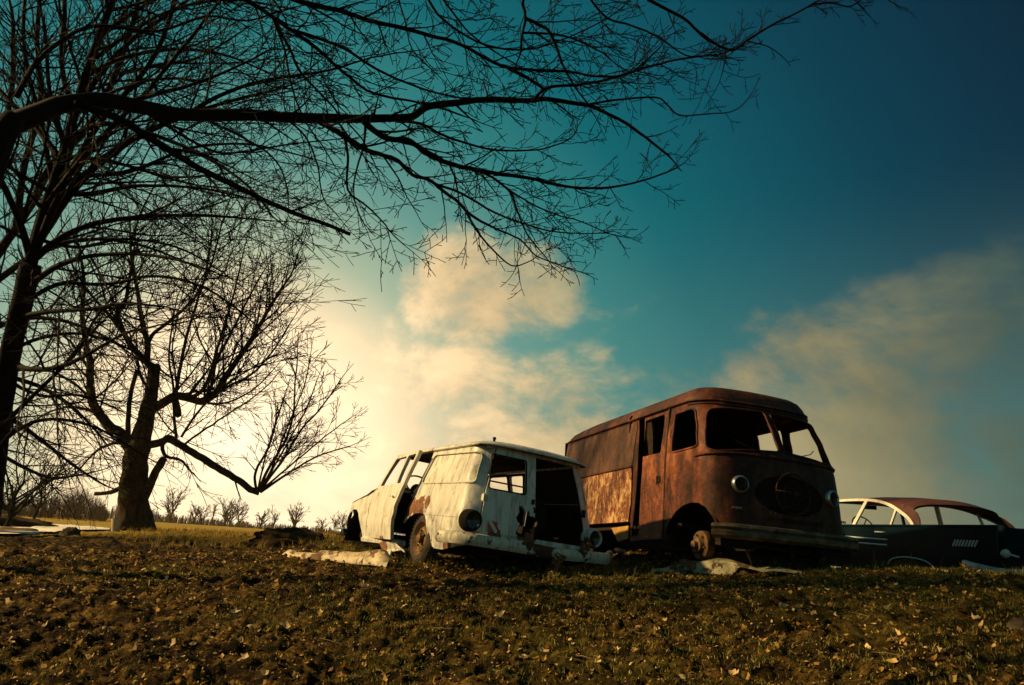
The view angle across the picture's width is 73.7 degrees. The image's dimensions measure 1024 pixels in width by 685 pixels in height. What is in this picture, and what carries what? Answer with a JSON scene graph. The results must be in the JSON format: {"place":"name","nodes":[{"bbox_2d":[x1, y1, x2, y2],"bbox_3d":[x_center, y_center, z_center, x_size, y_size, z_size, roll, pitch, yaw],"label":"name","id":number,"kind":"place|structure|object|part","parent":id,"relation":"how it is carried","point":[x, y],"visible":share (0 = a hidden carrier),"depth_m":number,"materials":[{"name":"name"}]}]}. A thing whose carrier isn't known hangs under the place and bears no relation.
{"place":"outdoors","nodes":[
{"label":"outdoors","id":0,"kind":"place"},
{"bbox_2d":[121,526,471,557],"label":"field grass","id":1,"kind":"structure","parent":0,"point":[226,532],"depth_m":13.47,"materials":[{"name":"plant"}]},
{"bbox_2d":[0,512,1023,684],"bbox_3d":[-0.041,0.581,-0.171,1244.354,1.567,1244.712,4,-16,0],"label":"ground","id":2,"kind":"structure","parent":0,"point":[104,539],"depth_m":5.38,"materials":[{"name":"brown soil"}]},
{"bbox_2d":[0,529,28,535],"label":"log","id":3,"kind":"object","parent":2,"relation":"on","point":[21,534],"visible":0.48,"depth_m":13.47,"materials":[{"name":"brown wood"}]},
{"bbox_2d":[0,526,38,534],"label":"log","id":4,"kind":"object","parent":2,"relation":"on","point":[25,529],"visible":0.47,"depth_m":14.17,"materials":[{"name":"brown wood"}]},
{"bbox_2d":[0,515,58,526],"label":"soil mound","id":5,"kind":"object","parent":2,"relation":"on","point":[17,521],"visible":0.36,"depth_m":23.44,"materials":[{"name":"brown soil"}]},
{"bbox_2d":[5,451,90,518],"bbox_3d":[-18.008,5.579,26.551,3.220,3.331,3.436,4,-16,0],"label":"thicket tree","id":6,"kind":"object","parent":2,"relation":"on","point":[38,505],"visible":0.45,"depth_m":26.23,"materials":[{"name":"brown plant"}]},
{"bbox_2d":[0,524,109,533],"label":"snow","id":7,"kind":"structure","parent":2,"relation":"on","point":[42,529],"depth_m":17.21,"materials":[{"name":"white snow"}]},
{"bbox_2d":[1,484,109,521],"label":"woodland","id":8,"kind":"object","parent":2,"relation":"on","point":[98,514],"visible":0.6,"depth_m":70.17,"materials":[{"name":"brown plant"}]},
{"bbox_2d":[2,406,111,526],"bbox_3d":[-15.876,4.028,22.177,4.235,4.116,3.472,4,-16,0],"label":"thicket tree","id":9,"kind":"object","parent":2,"relation":"on","point":[11,509],"visible":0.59,"depth_m":22.13,"materials":[{"name":"brown plant"}]},
{"bbox_2d":[58,527,80,535],"bbox_3d":[-8.745,3.786,13.494,0.349,0.276,0.330,0,-17,14],"label":"boulder","id":10,"kind":"object","parent":2,"relation":"on","point":[67,531],"visible":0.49,"depth_m":13.41,"materials":[{"name":"stone"}]},
{"bbox_2d":[111,518,121,531],"bbox_3d":[-9.201,4.255,15.836,0.231,0.351,0.216,4,-16,0],"label":"metal pail","id":11,"kind":"object","parent":2,"relation":"on","point":[115,524],"visible":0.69,"depth_m":15.78,"materials":[{"name":"grey metal"}]},
{"bbox_2d":[0,0,297,532],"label":"leaning tree","id":12,"kind":"object","parent":2,"relation":"on","point":[8,238],"visible":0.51,"depth_m":12.92,"materials":[{"name":"brown plant"}]},
{"bbox_2d":[160,485,192,522],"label":"distant tree","id":13,"kind":"object","parent":2,"relation":"on","point":[176,503],"visible":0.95,"depth_m":150.09,"materials":[{"name":"brown plant"}]},
{"bbox_2d":[0,121,369,531],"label":"old maple tree","id":14,"kind":"object","parent":2,"relation":"on","point":[131,513],"visible":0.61,"depth_m":16.43,"materials":[{"name":"brown plant"}]},
{"bbox_2d":[187,503,204,523],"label":"distant tree","id":15,"kind":"object","parent":2,"relation":"on","point":[198,512],"visible":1,"depth_m":157.85,"materials":[{"name":"brown plant"}]},
{"bbox_2d":[0,0,398,518],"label":"leaning tree","id":16,"kind":"object","parent":2,"relation":"on","point":[58,196],"visible":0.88,"depth_m":7.36,"materials":[{"name":"brown plant"}]},
{"bbox_2d":[191,504,211,524],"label":"distant tree","id":17,"kind":"object","parent":2,"relation":"on","point":[204,515],"visible":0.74,"depth_m":164.44,"materials":[{"name":"brown plant"}]},
{"bbox_2d":[210,504,218,525],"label":"distant tree","id":18,"kind":"object","parent":2,"relation":"on","point":[214,508],"visible":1,"depth_m":172.37,"materials":[{"name":"brown plant"}]},
{"bbox_2d":[97,504,332,532],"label":"treeline","id":19,"kind":"object","parent":2,"relation":"on","point":[188,519],"visible":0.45,"depth_m":191.06,"materials":[{"name":"brown plant"}]},
{"bbox_2d":[218,497,236,525],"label":"distant tree","id":20,"kind":"object","parent":2,"relation":"on","point":[225,513],"visible":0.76,"depth_m":179.31,"materials":[{"name":"brown plant"}]},
{"bbox_2d":[223,499,244,526],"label":"distant tree","id":21,"kind":"object","parent":2,"relation":"on","point":[235,513],"visible":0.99,"depth_m":156.01,"materials":[{"name":"brown plant"}]},
{"bbox_2d":[233,499,249,526],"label":"distant tree","id":22,"kind":"object","parent":2,"relation":"on","point":[241,518],"visible":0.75,"depth_m":162.97,"materials":[{"name":"brown plant"}]},
{"bbox_2d":[240,653,248,658],"bbox_3d":[-1.786,2.088,4.550,0.068,0.035,0.042,4,-16,0],"label":"curled leaf","id":23,"kind":"object","parent":2,"relation":"on","point":[244,656],"visible":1,"depth_m":4.56,"materials":[{"name":"beige plant"}]},
{"bbox_2d":[253,508,271,528],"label":"distant tree","id":24,"kind":"object","parent":2,"relation":"on","point":[262,518],"visible":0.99,"depth_m":169.56,"materials":[{"name":"brown plant"}]},
{"bbox_2d":[271,504,280,526],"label":"distant tree","id":25,"kind":"object","parent":2,"relation":"on","point":[275,519],"visible":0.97,"depth_m":176.49,"materials":[{"name":"brown plant"}]},
{"bbox_2d":[278,620,289,628],"bbox_3d":[-1.746,2.164,5.238,0.103,0.066,0.031,4,-16,0],"label":"curled leaf","id":26,"kind":"object","parent":2,"relation":"on","point":[285,624],"visible":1,"depth_m":5.25,"materials":[{"name":"beige plant"}]},
{"bbox_2d":[247,527,325,546],"bbox_3d":[-4.042,3.602,12.319,1.402,0.556,1.100,4,-16,0],"label":"soil mound","id":27,"kind":"object","parent":2,"relation":"on","point":[273,537],"visible":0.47,"depth_m":12.02,"materials":[{"name":"brown soil"}]},
{"bbox_2d":[287,499,309,526],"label":"distant tree","id":28,"kind":"object","parent":2,"relation":"on","point":[297,514],"visible":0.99,"depth_m":153.30,"materials":[{"name":"brown plant"}]},
{"bbox_2d":[315,518,330,532],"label":"distant tree","id":29,"kind":"object","parent":2,"relation":"on","point":[321,527],"visible":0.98,"depth_m":160.57,"materials":[{"name":"brown plant"}]},
{"bbox_2d":[329,514,340,533],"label":"distant tree","id":30,"kind":"object","parent":2,"relation":"on","point":[335,522],"visible":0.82,"depth_m":167.59,"materials":[{"name":"brown plant"}]},
{"bbox_2d":[282,549,392,566],"bbox_3d":[-2.258,2.706,8.722,2.118,0.218,0.187,-9,-21,36],"label":"fender scrap","id":31,"kind":"object","parent":2,"relation":"on","point":[376,556],"visible":0.98,"depth_m":8.44,"materials":[{"name":"paint"}]},
{"bbox_2d":[338,509,347,527],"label":"distant tree","id":32,"kind":"object","parent":2,"relation":"on","point":[344,523],"visible":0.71,"depth_m":175.03,"materials":[{"name":"brown plant"}]},
{"bbox_2d":[0,0,915,299],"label":"overhanging tree","id":33,"kind":"object","parent":2,"relation":"on","point":[14,124],"visible":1,"depth_m":5.96,"materials":[{"name":"brown plant"}]},
{"bbox_2d":[333,437,610,567],"bbox_3d":[-0.858,2.488,9.874,2.190,1.727,4.813,17,-20,-28],"label":"abandoned wagon","id":34,"kind":"object","parent":2,"relation":"on","point":[452,501],"visible":0.96,"depth_m":8.54,"materials":[{"name":"beige paint"}]},
{"bbox_3d":[-1.688,2.159,9.613,0.265,1.171,1.613,11,-18,-23],"label":"door","id":35,"kind":"part","parent":34,"relation":"part of","materials":[{"name":"beige paint"}]},
{"bbox_3d":[-0.192,2.633,10.462,0.156,1.193,1.622,14,-19,-29],"label":"door","id":36,"kind":"part","parent":34,"relation":"part of","materials":[{"name":"beige paint"}]},
{"bbox_3d":[-0.055,1.790,8.029,0.798,1.039,0.234,17,-20,-28],"label":"rear door","id":37,"kind":"part","parent":34,"relation":"part of","materials":[{"name":"beige paint"}]},
{"bbox_2d":[495,610,504,618],"bbox_3d":[-0.094,2.130,5.357,0.077,0.078,0.104,4,-16,0],"label":"curled leaf","id":38,"kind":"object","parent":2,"relation":"on","point":[499,614],"visible":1,"depth_m":5.34,"materials":[{"name":"beige plant"}]},
{"bbox_2d":[1,560,1019,679],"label":"fallen twigs","id":39,"kind":"object","parent":2,"relation":"on","point":[539,594],"visible":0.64,"depth_m":5.44,"materials":[{"name":"brown wood"}]},
{"bbox_2d":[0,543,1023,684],"bbox_3d":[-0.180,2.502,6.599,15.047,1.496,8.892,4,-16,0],"label":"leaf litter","id":40,"kind":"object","parent":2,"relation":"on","point":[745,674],"visible":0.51,"depth_m":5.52,"materials":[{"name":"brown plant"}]},
{"bbox_2d":[0,539,1023,684],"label":"soil clods","id":41,"kind":"object","parent":2,"relation":"on","point":[4,611],"visible":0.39,"depth_m":5.58,"materials":[{"name":"brown soil"}]},
{"bbox_2d":[537,647,548,651],"bbox_3d":[0.217,2.138,4.758,0.090,0.029,0.038,4,-16,0],"label":"curled leaf","id":42,"kind":"object","parent":2,"relation":"on","point":[544,650],"visible":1,"depth_m":4.76,"materials":[{"name":"beige plant"}]},
{"bbox_2d":[546,553,566,572],"bbox_3d":[0.487,2.543,7.772,0.128,0.306,0.333,-10,-21,40],"label":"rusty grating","id":43,"kind":"object","parent":2,"relation":"on","point":[558,564],"visible":0.75,"depth_m":7.77,"materials":[{"name":"brown metal"}]},
{"bbox_2d":[298,533,1022,575],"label":"dead weeds","id":44,"kind":"object","parent":2,"relation":"on","point":[608,566],"visible":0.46,"depth_m":8.46,"materials":[{"name":"brown plant"}]},
{"bbox_2d":[614,548,625,553],"bbox_3d":[1.535,2.958,9.700,0.128,0.071,0.125,11,-18,-22],"label":"scrap piece","id":45,"kind":"object","parent":44,"relation":"on","point":[618,550],"visible":1,"depth_m":9.66,"materials":[{"name":"paint"}]},
{"bbox_2d":[679,569,712,576],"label":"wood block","id":46,"kind":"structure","parent":2,"relation":"on","point":[682,571],"depth_m":8.05,"materials":[{"name":"wood"}]},
{"bbox_2d":[679,559,698,568],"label":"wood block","id":47,"kind":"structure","parent":46,"relation":"on","point":[691,564],"depth_m":8.06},
{"bbox_2d":[565,387,859,573],"bbox_3d":[2.572,2.302,10.421,2.123,2.510,5.098,10,-19,-17],"label":"rusted step van","id":48,"kind":"object","parent":2,"relation":"on","point":[700,474],"visible":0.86,"depth_m":8.80,"materials":[{"name":"metal"}]},
{"bbox_3d":[1.970,1.803,9.347,0.146,1.710,0.811,10,-19,-17],"label":"side door","id":49,"kind":"part","parent":48,"relation":"part of","materials":[{"name":"metal"}]},
{"bbox_3d":[2.257,1.131,8.848,0.100,0.559,0.621,10,-19,-17],"label":"window frame","id":50,"kind":"part","parent":48,"relation":"part of","materials":[{"name":"metal"}]},
{"bbox_3d":[4.034,1.459,9.384,0.089,0.568,0.628,9,-17,-17],"label":"window frame","id":51,"kind":"part","parent":48,"relation":"part of","materials":[{"name":"metal"}]},
{"bbox_2d":[653,558,802,575],"bbox_3d":[2.519,2.669,8.021,1.728,0.249,0.361,-6,-19,29],"label":"bent hood","id":52,"kind":"object","parent":2,"relation":"on","point":[724,566],"visible":0.81,"depth_m":7.92,"materials":[{"name":"white paint"}]},
{"bbox_2d":[728,669,737,674],"bbox_3d":[1.359,2.021,4.183,0.054,0.039,0.061,4,-16,0],"label":"curled leaf","id":53,"kind":"object","parent":2,"relation":"on","point":[734,671],"visible":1,"depth_m":4.20,"materials":[{"name":"beige plant"}]},
{"bbox_2d":[779,602,787,607],"bbox_3d":[2.212,2.154,5.597,0.120,0.053,0.047,15,-19,-32],"label":"curled leaf","id":54,"kind":"object","parent":2,"relation":"on","point":[783,605],"visible":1,"depth_m":5.61,"materials":[{"name":"brown plant"}]},
{"bbox_2d":[830,497,1023,573],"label":"dark sedan","id":55,"kind":"object","parent":2,"relation":"on","point":[989,547],"visible":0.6,"depth_m":10.38,"materials":[{"name":"black paint"}]},
{"bbox_2d":[1006,617,1023,632],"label":"boulder","id":56,"kind":"object","parent":2,"relation":"on","point":[1014,623],"visible":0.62,"depth_m":4.89,"materials":[{"name":"stone"}]},
{"bbox_2d":[0,0,1023,567],"label":"sky","id":57,"kind":"structure","parent":0,"point":[851,253],"materials":[{"name":"blue"}]}
]}

